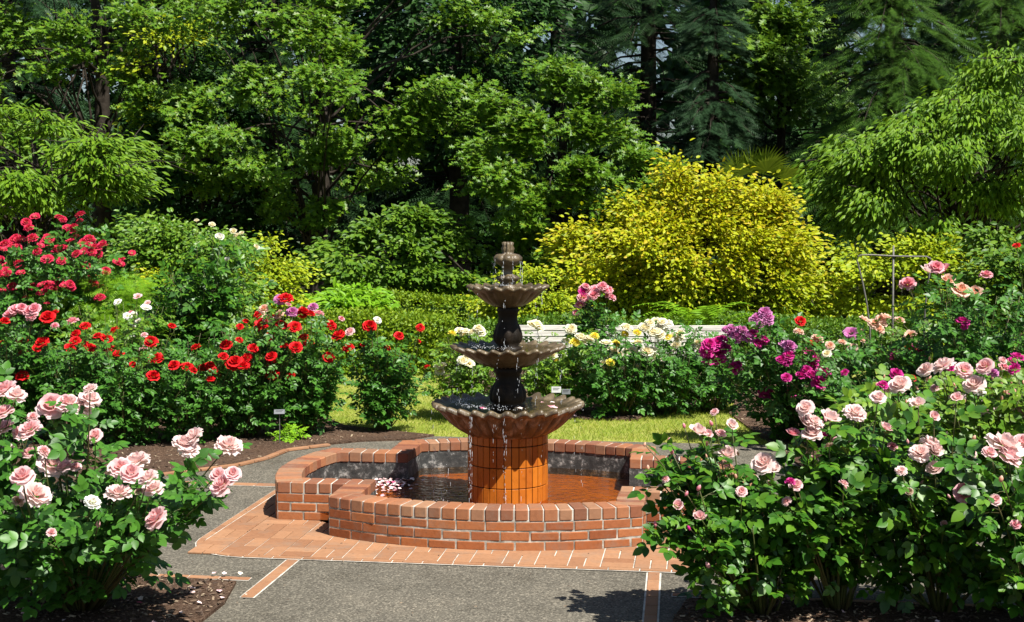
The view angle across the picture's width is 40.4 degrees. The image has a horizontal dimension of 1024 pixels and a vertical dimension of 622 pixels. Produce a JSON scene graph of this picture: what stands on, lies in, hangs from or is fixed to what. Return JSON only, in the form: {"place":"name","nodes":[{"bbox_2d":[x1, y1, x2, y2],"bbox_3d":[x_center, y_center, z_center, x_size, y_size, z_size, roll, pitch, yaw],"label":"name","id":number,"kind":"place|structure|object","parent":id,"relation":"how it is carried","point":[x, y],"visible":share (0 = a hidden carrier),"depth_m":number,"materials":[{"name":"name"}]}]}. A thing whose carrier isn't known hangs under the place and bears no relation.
{"place":"outdoors","nodes":[
{"label":"outdoors","id":0,"kind":"place"},
{"bbox_2d":[3,436,1015,621],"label":"plaza pavement","id":1,"kind":"structure","parent":0,"point":[347,591],"depth_m":8.99,"materials":[{"name":"grey asphalt"}]},
{"bbox_2d":[0,575,235,621],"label":"mulch bed","id":2,"kind":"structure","parent":1,"relation":"on","point":[160,598],"depth_m":8.48,"materials":[{"name":"brown soil"}]},
{"bbox_2d":[0,361,52,607],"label":"rose bush","id":3,"kind":"object","parent":2,"relation":"on","point":[12,393],"visible":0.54,"depth_m":8.66,"materials":[{"name":"green plant"}]},
{"bbox_2d":[0,383,251,620],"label":"rose bush","id":4,"kind":"object","parent":2,"relation":"on","point":[63,549],"visible":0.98,"depth_m":7.89,"materials":[{"name":"green plant"}]},
{"bbox_2d":[21,410,938,621],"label":"fallen petals","id":5,"kind":"object","parent":2,"relation":"on","point":[141,597],"visible":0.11,"depth_m":8.61,"materials":[{"name":"plant"}]},
{"bbox_2d":[0,385,433,482],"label":"bed soil of red roses","id":6,"kind":"structure","parent":1,"relation":"on","point":[263,448],"depth_m":14.46,"materials":[{"name":"brown soil"}]},
{"bbox_2d":[0,303,73,440],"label":"rose bush","id":7,"kind":"object","parent":6,"relation":"on","point":[14,345],"visible":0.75,"depth_m":14.29,"materials":[{"name":"green plant"}]},
{"bbox_2d":[4,317,139,440],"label":"rose bush","id":8,"kind":"object","parent":6,"relation":"on","point":[81,357],"visible":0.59,"depth_m":14.40,"materials":[{"name":"green plant"}]},
{"bbox_2d":[0,211,149,391],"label":"climbing rose","id":9,"kind":"object","parent":6,"relation":"on","point":[31,273],"visible":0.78,"depth_m":17.31,"materials":[{"name":"green plant"}]},
{"bbox_2d":[24,259,174,345],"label":"feathery shrub","id":10,"kind":"object","parent":6,"relation":"on","point":[129,290],"visible":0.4,"depth_m":17.39,"materials":[{"name":"green plant"}]},
{"bbox_2d":[47,297,205,417],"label":"rose bush","id":11,"kind":"object","parent":6,"relation":"on","point":[89,317],"visible":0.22,"depth_m":16.29,"materials":[{"name":"green plant"}]},
{"bbox_2d":[93,293,165,416],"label":"rose bush","id":12,"kind":"object","parent":6,"relation":"on","point":[131,315],"visible":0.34,"depth_m":15.52,"materials":[{"name":"green plant"}]},
{"bbox_2d":[54,320,210,445],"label":"rose bush","id":13,"kind":"object","parent":6,"relation":"on","point":[133,401],"visible":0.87,"depth_m":14.30,"materials":[{"name":"green plant"}]},
{"bbox_2d":[129,263,189,331],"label":"golden shrub","id":14,"kind":"object","parent":6,"relation":"on","point":[148,272],"visible":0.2,"depth_m":18.16,"materials":[{"name":"yellow plant"}]},
{"bbox_2d":[75,207,291,328],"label":"arching shrub","id":15,"kind":"object","parent":6,"relation":"on","point":[169,243],"visible":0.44,"depth_m":18.50,"materials":[{"name":"green plant"}]},
{"bbox_2d":[116,219,277,393],"bbox_3d":[-3.777,0.051,16.971,1.967,2.358,1.549,0,4,0],"label":"rose bush","id":16,"kind":"object","parent":6,"relation":"on","point":[215,299],"visible":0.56,"depth_m":16.69,"materials":[{"name":"green plant"}]},
{"bbox_2d":[135,323,261,443],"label":"rose bush","id":17,"kind":"object","parent":6,"relation":"on","point":[202,403],"visible":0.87,"depth_m":14.47,"materials":[{"name":"green plant"}]},
{"bbox_2d":[197,293,315,436],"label":"rose bush","id":18,"kind":"object","parent":6,"relation":"on","point":[264,390],"visible":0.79,"depth_m":14.69,"materials":[{"name":"green plant"}]},
{"bbox_2d":[205,301,336,411],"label":"rose bush","id":19,"kind":"object","parent":6,"relation":"on","point":[250,309],"visible":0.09,"depth_m":16.41,"materials":[{"name":"green plant"}]},
{"bbox_2d":[274,409,284,442],"bbox_3d":[-2.416,1.214,14.473,0.110,0.380,0.037,0,4,-6],"label":"plant tag","id":20,"kind":"object","parent":6,"relation":"on","point":[279,411],"visible":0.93,"depth_m":14.47,"materials":[{"name":"grey"}]},
{"bbox_2d":[265,423,311,442],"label":"young plant","id":21,"kind":"object","parent":6,"relation":"on","point":[291,437],"visible":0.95,"depth_m":14.69,"materials":[{"name":"green plant"}]},
{"bbox_2d":[261,303,358,436],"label":"rose bush","id":22,"kind":"object","parent":6,"relation":"on","point":[309,412],"visible":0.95,"depth_m":14.93,"materials":[{"name":"green plant"}]},
{"bbox_2d":[341,316,431,430],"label":"rose bush","id":23,"kind":"object","parent":6,"relation":"on","point":[388,390],"visible":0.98,"depth_m":15.21,"materials":[{"name":"green plant"}]},
{"bbox_2d":[0,370,1023,621],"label":"mulch chips","id":24,"kind":"object","parent":6,"relation":"on","point":[208,588],"visible":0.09,"depth_m":8.45,"materials":[{"name":"brown wood"}]},
{"bbox_2d":[163,443,329,475],"bbox_3d":[-2.526,1.444,13.572,0.278,0.022,2.130,3,5,35],"label":"bed edging","id":25,"kind":"object","parent":1,"relation":"on","point":[271,455],"visible":0.79,"depth_m":13.55,"materials":[{"name":"brick"}]},
{"bbox_2d":[240,560,298,597],"bbox_3d":[-1.594,1.765,9.210,0.100,0.001,0.960,1,4,8],"label":"brick band mortar","id":26,"kind":"object","parent":1,"relation":"on","point":[271,582],"visible":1,"depth_m":9.13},
{"bbox_2d":[241,559,297,597],"bbox_3d":[-1.594,1.763,9.210,0.076,0.008,0.950,1,4,8],"label":"brick band","id":27,"kind":"object","parent":26,"relation":"on","point":[263,583],"visible":1,"depth_m":9.17,"materials":[{"name":"orange brick"}]},
{"bbox_2d":[195,476,759,572],"bbox_3d":[-0.034,1.601,11.482,4.200,0.001,3.960,1,4,8],"label":"apron mortar","id":28,"kind":"object","parent":1,"relation":"on","point":[442,554],"visible":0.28,"depth_m":9.69,"materials":[{"name":"beige concrete"}]},
{"bbox_2d":[188,473,756,572],"bbox_3d":[-0.034,1.599,11.482,4.176,0.014,3.936,1,4,8],"label":"brick apron","id":29,"kind":"object","parent":28,"relation":"on","point":[282,535],"visible":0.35,"depth_m":9.89,"materials":[{"name":"orange brick"}]},
{"bbox_2d":[275,438,734,551],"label":"fountain pool","id":30,"kind":"structure","parent":28,"relation":"on","point":[311,486],"depth_m":10.60,"materials":[{"name":"red brick"}]},
{"bbox_2d":[322,467,653,523],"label":"pool water","id":31,"kind":"structure","parent":30,"relation":"in","point":[458,481],"depth_m":11.96,"materials":[{"name":"brown liquid"}]},
{"bbox_2d":[375,477,423,495],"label":"floating petals","id":32,"kind":"object","parent":31,"relation":"on","point":[394,482],"visible":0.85,"depth_m":11.97,"materials":[{"name":"plant"}]},
{"bbox_2d":[429,261,582,503],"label":"falling water drops","id":33,"kind":"object","parent":31,"relation":"on","point":[483,396],"visible":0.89,"depth_m":11.19,"materials":[{"name":"white"}]},
{"bbox_2d":[431,242,584,504],"bbox_3d":[-0.034,0.527,11.406,1.259,2.186,1.259,0,4,0],"label":"tiered fountain","id":34,"kind":"object","parent":30,"relation":"on","point":[523,464],"visible":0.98,"depth_m":11.20,"materials":[{"name":"orange stone"}]},
{"bbox_2d":[480,401,557,408],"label":"bowl petals","id":35,"kind":"object","parent":34,"relation":"in","point":[552,406],"visible":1,"depth_m":11.06,"materials":[{"name":"white plant"}]},
{"bbox_2d":[166,451,876,613],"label":"paving litter","id":36,"kind":"object","parent":1,"relation":"on","point":[387,548],"visible":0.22,"depth_m":9.23,"materials":[{"name":"brown plant"}]},
{"bbox_2d":[642,572,660,621],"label":"brick band mortar","id":37,"kind":"object","parent":1,"relation":"on","point":[658,597],"visible":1,"depth_m":8.72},
{"bbox_2d":[644,572,659,621],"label":"brick band","id":38,"kind":"object","parent":37,"relation":"on","point":[651,606],"visible":1,"depth_m":8.72,"materials":[{"name":"orange brick"}]},
{"bbox_2d":[810,352,983,513],"bbox_3d":[2.946,1.042,10.913,1.405,1.459,1.349,3,5,40],"label":"rose bush","id":39,"kind":"object","parent":1,"relation":"on","point":[906,382],"visible":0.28,"depth_m":10.70,"materials":[{"name":"green plant"}]},
{"bbox_2d":[897,357,1023,519],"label":"rose bush","id":40,"kind":"object","parent":1,"relation":"on","point":[983,423],"visible":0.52,"depth_m":10.52,"materials":[{"name":"green plant"}]},
{"bbox_2d":[950,352,1023,455],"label":"rose bush","id":41,"kind":"object","parent":1,"relation":"on","point":[1019,374],"visible":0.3,"depth_m":10.80,"materials":[{"name":"green plant"}]},
{"label":"brick band mortar","id":42,"kind":"structure","parent":1,"relation":"on","visible":0},
{"bbox_2d":[185,481,274,485],"bbox_3d":[-5.372,1.509,12.779,6.660,0.008,0.101,1,4,8],"label":"brick band","id":43,"kind":"object","parent":42,"relation":"on","point":[257,484],"visible":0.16,"depth_m":12.34,"materials":[{"name":"orange brick"}]},
{"label":"bed edging mortar","id":44,"kind":"structure","parent":1,"relation":"on","visible":0},
{"bbox_2d":[149,573,250,579],"bbox_3d":[-5.410,1.729,9.683,7.430,0.008,0.060,1,4,8],"label":"bed edging","id":45,"kind":"object","parent":44,"relation":"on","point":[214,577],"visible":0.31,"depth_m":9.20,"materials":[{"name":"brick"}]},
{"label":"bed edging mortar","id":46,"kind":"structure","parent":1,"relation":"on","visible":0},
{"bbox_2d":[672,593,974,605],"bbox_3d":[4.675,1.827,8.298,7.390,0.008,0.056,1,4,8],"label":"bed edging","id":47,"kind":"object","parent":46,"relation":"on","point":[674,594],"visible":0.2,"depth_m":8.65,"materials":[{"name":"brick"}]},
{"bbox_2d":[2,342,1017,444],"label":"lawn","id":48,"kind":"structure","parent":0,"point":[445,433],"depth_m":15.92,"materials":[{"name":"green plant"}]},
{"bbox_2d":[0,87,194,268],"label":"weeping cherry","id":49,"kind":"object","parent":48,"relation":"on","point":[100,178],"visible":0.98,"depth_m":20.47,"materials":[{"name":"green plant"}]},
{"bbox_2d":[233,230,329,339],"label":"lime shrub","id":50,"kind":"object","parent":48,"relation":"on","point":[280,276],"visible":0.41,"depth_m":20.21,"materials":[{"name":"green plant"}]},
{"bbox_2d":[184,305,460,375],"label":"clipped hedge","id":51,"kind":"object","parent":48,"relation":"on","point":[437,326],"visible":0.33,"depth_m":20.67,"materials":[{"name":"green plant"}]},
{"bbox_2d":[297,276,400,325],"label":"understory shrub","id":52,"kind":"object","parent":48,"relation":"on","point":[345,296],"visible":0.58,"depth_m":21.85,"materials":[{"name":"green plant"}]},
{"bbox_2d":[247,286,490,354],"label":"clipped hedge","id":53,"kind":"object","parent":48,"relation":"on","point":[446,300],"visible":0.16,"depth_m":23.29,"materials":[{"name":"green plant"}]},
{"bbox_2d":[284,200,533,305],"bbox_3d":[-1.791,-0.641,24.965,4.098,2.711,3.618,-3,5,-39],"label":"shrub","id":54,"kind":"object","parent":48,"relation":"on","point":[426,246],"visible":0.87,"depth_m":24.34,"materials":[{"name":"green plant"}]},
{"bbox_2d":[419,320,521,398],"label":"rose bush","id":55,"kind":"object","parent":48,"relation":"on","point":[463,373],"visible":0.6,"depth_m":16.16,"materials":[{"name":"green plant"}]},
{"bbox_2d":[459,258,581,330],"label":"understory shrub","id":56,"kind":"object","parent":48,"relation":"on","point":[548,302],"visible":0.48,"depth_m":22.31,"materials":[{"name":"green plant"}]},
{"bbox_2d":[551,387,560,396],"bbox_3d":[0.508,1.081,16.021,0.110,0.426,0.025,0,4,0],"label":"plant tag","id":57,"kind":"object","parent":48,"relation":"on","point":[556,390],"visible":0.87,"depth_m":16.00,"materials":[{"name":"grey"}]},
{"bbox_2d":[442,51,687,324],"bbox_3d":[1.004,-2.029,25.339,4.551,5.437,4.186,0,4,0],"label":"oak tree","id":58,"kind":"object","parent":48,"relation":"on","point":[503,177],"visible":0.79,"depth_m":24.34,"materials":[{"name":"green plant"}]},
{"bbox_2d":[562,389,569,393],"bbox_3d":[0.625,1.095,16.123,0.100,0.384,0.024,0,4,-6],"label":"plant tag","id":59,"kind":"object","parent":48,"relation":"on","point":[565,391],"visible":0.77,"depth_m":16.10,"materials":[{"name":"grey"}]},
{"bbox_2d":[461,307,939,370],"bbox_3d":[2.906,0.495,21.756,7.408,1.084,1.302,0,4,0],"label":"clipped hedge","id":60,"kind":"object","parent":48,"relation":"on","point":[819,324],"visible":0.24,"depth_m":21.35,"materials":[{"name":"green plant"}]},
{"bbox_2d":[523,138,886,329],"bbox_3d":[3.321,-1.050,23.571,6.340,3.722,3.620,0,4,0],"label":"golden shrub","id":61,"kind":"object","parent":48,"relation":"on","point":[772,252],"visible":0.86,"depth_m":22.89,"materials":[{"name":"yellow plant"}]},
{"bbox_2d":[788,38,1023,345],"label":"weeping cherry","id":62,"kind":"object","parent":48,"relation":"on","point":[854,175],"visible":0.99,"depth_m":23.79,"materials":[{"name":"green plant"}]},
{"bbox_2d":[806,224,1016,344],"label":"lime shrub","id":63,"kind":"object","parent":48,"relation":"on","point":[881,271],"visible":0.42,"depth_m":22.99,"materials":[{"name":"green plant"}]},
{"bbox_2d":[904,211,1023,354],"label":"lime shrub","id":64,"kind":"object","parent":48,"relation":"on","point":[992,257],"visible":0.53,"depth_m":19.69,"materials":[{"name":"green plant"}]},
{"bbox_2d":[20,0,1018,171],"label":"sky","id":65,"kind":"structure","parent":0,"point":[626,60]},
{"bbox_2d":[445,370,736,420],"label":"bed soil of cream roses","id":66,"kind":"structure","parent":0,"point":[604,417],"depth_m":16.53,"materials":[{"name":"brown soil"}]},
{"bbox_2d":[520,319,600,413],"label":"rose bush","id":67,"kind":"object","parent":66,"relation":"on","point":[545,376],"visible":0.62,"depth_m":16.48,"materials":[{"name":"green plant"}]},
{"bbox_2d":[563,281,626,377],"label":"standard rose","id":68,"kind":"object","parent":66,"relation":"on","point":[585,293],"visible":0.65,"depth_m":18.34,"materials":[{"name":"green plant"}]},
{"bbox_2d":[559,309,676,418],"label":"rose bush","id":69,"kind":"object","parent":66,"relation":"on","point":[609,386],"visible":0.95,"depth_m":16.28,"materials":[{"name":"green plant"}]},
{"bbox_2d":[520,325,727,378],"bbox_3d":[1.516,0.632,19.424,3.000,0.840,0.520,0,4,1],"label":"garden bench","id":70,"kind":"object","parent":66,"relation":"on","point":[712,328],"visible":0.12,"depth_m":19.62,"materials":[{"name":"white wood"}]},
{"bbox_2d":[616,317,718,416],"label":"rose bush","id":71,"kind":"object","parent":66,"relation":"on","point":[674,397],"visible":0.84,"depth_m":16.43,"materials":[{"name":"green plant"}]},
{"bbox_2d":[632,301,777,373],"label":"fern","id":72,"kind":"object","parent":66,"relation":"on","point":[706,315],"visible":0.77,"depth_m":20.53,"materials":[{"name":"green plant"}]},
{"bbox_2d":[290,286,1020,341],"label":"ground","id":73,"kind":"structure","parent":0,"point":[302,287],"depth_m":36.65,"materials":[{"name":"soil"}]},
{"bbox_2d":[0,0,123,293],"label":"spruce tree","id":74,"kind":"object","parent":73,"relation":"on","point":[5,93],"visible":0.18,"depth_m":32.54,"materials":[{"name":"green plant"}]},
{"bbox_2d":[0,0,253,300],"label":"oak tree","id":75,"kind":"object","parent":73,"relation":"on","point":[11,28],"visible":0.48,"depth_m":27.85,"materials":[{"name":"green plant"}]},
{"bbox_2d":[23,0,265,279],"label":"fir tree","id":76,"kind":"object","parent":73,"relation":"on","point":[152,61],"visible":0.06,"depth_m":36.30,"materials":[{"name":"green plant"}]},
{"bbox_2d":[94,13,225,218],"bbox_3d":[-6.899,-2.647,27.379,2.441,6.358,2.608,-2,4,-23],"label":"understory tree","id":77,"kind":"object","parent":73,"relation":"on","point":[138,67],"visible":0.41,"depth_m":27.09,"materials":[{"name":"green plant"}]},
{"bbox_2d":[91,37,332,269],"bbox_3d":[-5.984,-2.478,27.536,5.199,6.013,4.092,4,6,43],"label":"understory tree","id":78,"kind":"object","parent":73,"relation":"on","point":[239,216],"visible":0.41,"depth_m":27.18,"materials":[{"name":"green plant"}]},
{"bbox_2d":[158,0,396,300],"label":"fir tree","id":79,"kind":"object","parent":73,"relation":"on","point":[266,51],"visible":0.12,"depth_m":35.76,"materials":[{"name":"green plant"}]},
{"bbox_2d":[104,0,553,294],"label":"oak tree","id":80,"kind":"object","parent":73,"relation":"on","point":[326,150],"visible":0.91,"depth_m":25.67,"materials":[{"name":"green plant"}]},
{"bbox_2d":[290,0,609,305],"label":"dark tree","id":81,"kind":"object","parent":73,"relation":"on","point":[459,67],"visible":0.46,"depth_m":29.51,"materials":[{"name":"green plant"}]},
{"bbox_2d":[340,1,568,284],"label":"fir tree","id":82,"kind":"object","parent":73,"relation":"on","point":[384,193],"visible":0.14,"depth_m":35.79,"materials":[{"name":"green plant"}]},
{"bbox_2d":[0,0,1023,289],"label":"woods","id":83,"kind":"object","parent":73,"relation":"on","point":[668,70],"visible":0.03,"depth_m":44.62,"materials":[{"name":"green plant"}]},
{"bbox_2d":[467,0,659,305],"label":"fir tree","id":84,"kind":"object","parent":73,"relation":"on","point":[555,105],"visible":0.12,"depth_m":36.85,"materials":[{"name":"green plant"}]},
{"bbox_2d":[545,0,762,297],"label":"fir tree","id":85,"kind":"object","parent":73,"relation":"on","point":[648,34],"visible":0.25,"depth_m":34.01,"materials":[{"name":"green plant"}]},
{"bbox_2d":[636,0,786,317],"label":"spruce tree","id":86,"kind":"object","parent":73,"relation":"on","point":[709,148],"visible":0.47,"depth_m":31.23,"materials":[{"name":"green plant"}]},
{"bbox_2d":[706,144,806,298],"bbox_3d":[4.681,-1.344,27.116,2.284,3.798,1.077,0,4,0],"label":"fan palm","id":87,"kind":"object","parent":73,"relation":"on","point":[763,163],"visible":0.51,"depth_m":27.01,"materials":[{"name":"green plant"}]},
{"bbox_2d":[662,0,875,299],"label":"fir tree","id":88,"kind":"object","parent":73,"relation":"on","point":[759,139],"visible":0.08,"depth_m":36.70,"materials":[{"name":"green plant"}]},
{"bbox_2d":[692,0,861,286],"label":"maple tree","id":89,"kind":"object","parent":73,"relation":"on","point":[779,77],"visible":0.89,"depth_m":32.04,"materials":[{"name":"green plant"}]},
{"bbox_2d":[721,0,942,309],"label":"fir tree","id":90,"kind":"object","parent":73,"relation":"on","point":[827,26],"visible":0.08,"depth_m":35.72,"materials":[{"name":"green plant"}]},
{"bbox_2d":[786,0,1000,303],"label":"hemlock tree","id":91,"kind":"object","parent":73,"relation":"on","point":[892,75],"visible":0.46,"depth_m":28.93,"materials":[{"name":"green plant"}]},
{"bbox_2d":[817,0,1023,297],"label":"fir tree","id":92,"kind":"object","parent":73,"relation":"on","point":[944,4],"visible":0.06,"depth_m":36.47,"materials":[{"name":"green plant"}]},
{"bbox_2d":[872,0,1023,246],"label":"hemlock tree","id":93,"kind":"object","parent":73,"relation":"on","point":[1001,26],"visible":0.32,"depth_m":29.75,"materials":[{"name":"green plant"}]},
{"bbox_2d":[729,379,906,465],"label":"bed soil of mixed roses","id":94,"kind":"structure","parent":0,"point":[761,429],"depth_m":15.42,"materials":[{"name":"brown soil"}]},
{"bbox_2d":[664,326,760,411],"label":"rose bush","id":95,"kind":"object","parent":94,"relation":"on","point":[721,400],"visible":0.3,"depth_m":16.77,"materials":[{"name":"green plant"}]},
{"bbox_2d":[699,307,882,440],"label":"rose bush","id":96,"kind":"object","parent":94,"relation":"on","point":[779,401],"visible":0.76,"depth_m":14.48,"materials":[{"name":"green plant"}]},
{"bbox_2d":[761,316,942,430],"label":"rose bush","id":97,"kind":"object","parent":94,"relation":"on","point":[813,367],"visible":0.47,"depth_m":13.99,"materials":[{"name":"green plant"}]},
{"bbox_2d":[802,374,936,450],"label":"rose bush","id":98,"kind":"object","parent":94,"relation":"on","point":[839,394],"visible":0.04,"depth_m":12.61,"materials":[{"name":"green plant"}]},
{"bbox_2d":[856,245,930,339],"bbox_3d":[4.500,0.243,16.470,0.899,2.035,0.042,0,4,0],"label":"plant support","id":99,"kind":"object","parent":94,"relation":"on","point":[892,255],"visible":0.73,"depth_m":16.42,"materials":[{"name":"grey metal"}]},
{"bbox_2d":[829,358,1022,416],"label":"rose bush","id":100,"kind":"object","parent":94,"relation":"on","point":[844,372],"visible":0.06,"depth_m":12.55,"materials":[{"name":"green plant"}]},
{"bbox_2d":[842,308,1022,392],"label":"rose bush","id":101,"kind":"object","parent":94,"relation":"on","point":[881,318],"visible":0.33,"depth_m":14.54,"materials":[{"name":"green plant"}]},
{"bbox_2d":[889,261,1023,410],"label":"rose bush","id":102,"kind":"object","parent":94,"relation":"on","point":[982,340],"visible":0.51,"depth_m":13.67,"materials":[{"name":"green plant"}]},
{"bbox_2d":[983,243,1023,386],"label":"rose bush","id":103,"kind":"object","parent":94,"relation":"on","point":[1014,245],"visible":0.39,"depth_m":13.39,"materials":[{"name":"green plant"}]},
{"bbox_2d":[673,597,1023,621],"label":"bed soil by path","id":104,"kind":"structure","parent":0,"point":[982,616],"depth_m":8.32,"materials":[{"name":"brown soil"}]},
{"bbox_2d":[627,408,850,617],"bbox_3d":[1.334,1.213,8.199,1.384,1.286,0.955,-3,5,-38],"label":"rose bush","id":105,"kind":"object","parent":104,"relation":"on","point":[723,519],"visible":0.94,"depth_m":8.04,"materials":[{"name":"green plant"}]},
{"bbox_2d":[747,390,914,609],"bbox_3d":[1.939,1.164,8.374,0.978,1.402,1.226,1,4,14],"label":"rose bush","id":106,"kind":"object","parent":104,"relation":"on","point":[829,509],"visible":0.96,"depth_m":8.13,"materials":[{"name":"green plant"}]},
{"bbox_2d":[839,389,1011,613],"bbox_3d":[2.547,1.155,8.283,1.220,1.411,1.286,0,4,0],"label":"rose bush","id":107,"kind":"object","parent":104,"relation":"on","point":[921,528],"visible":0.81,"depth_m":8.07,"materials":[{"name":"green plant"}]},
{"bbox_2d":[932,432,1023,617],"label":"rose bush","id":108,"kind":"object","parent":104,"relation":"on","point":[1007,585],"visible":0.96,"depth_m":7.76,"materials":[{"name":"green plant"}]}
]}

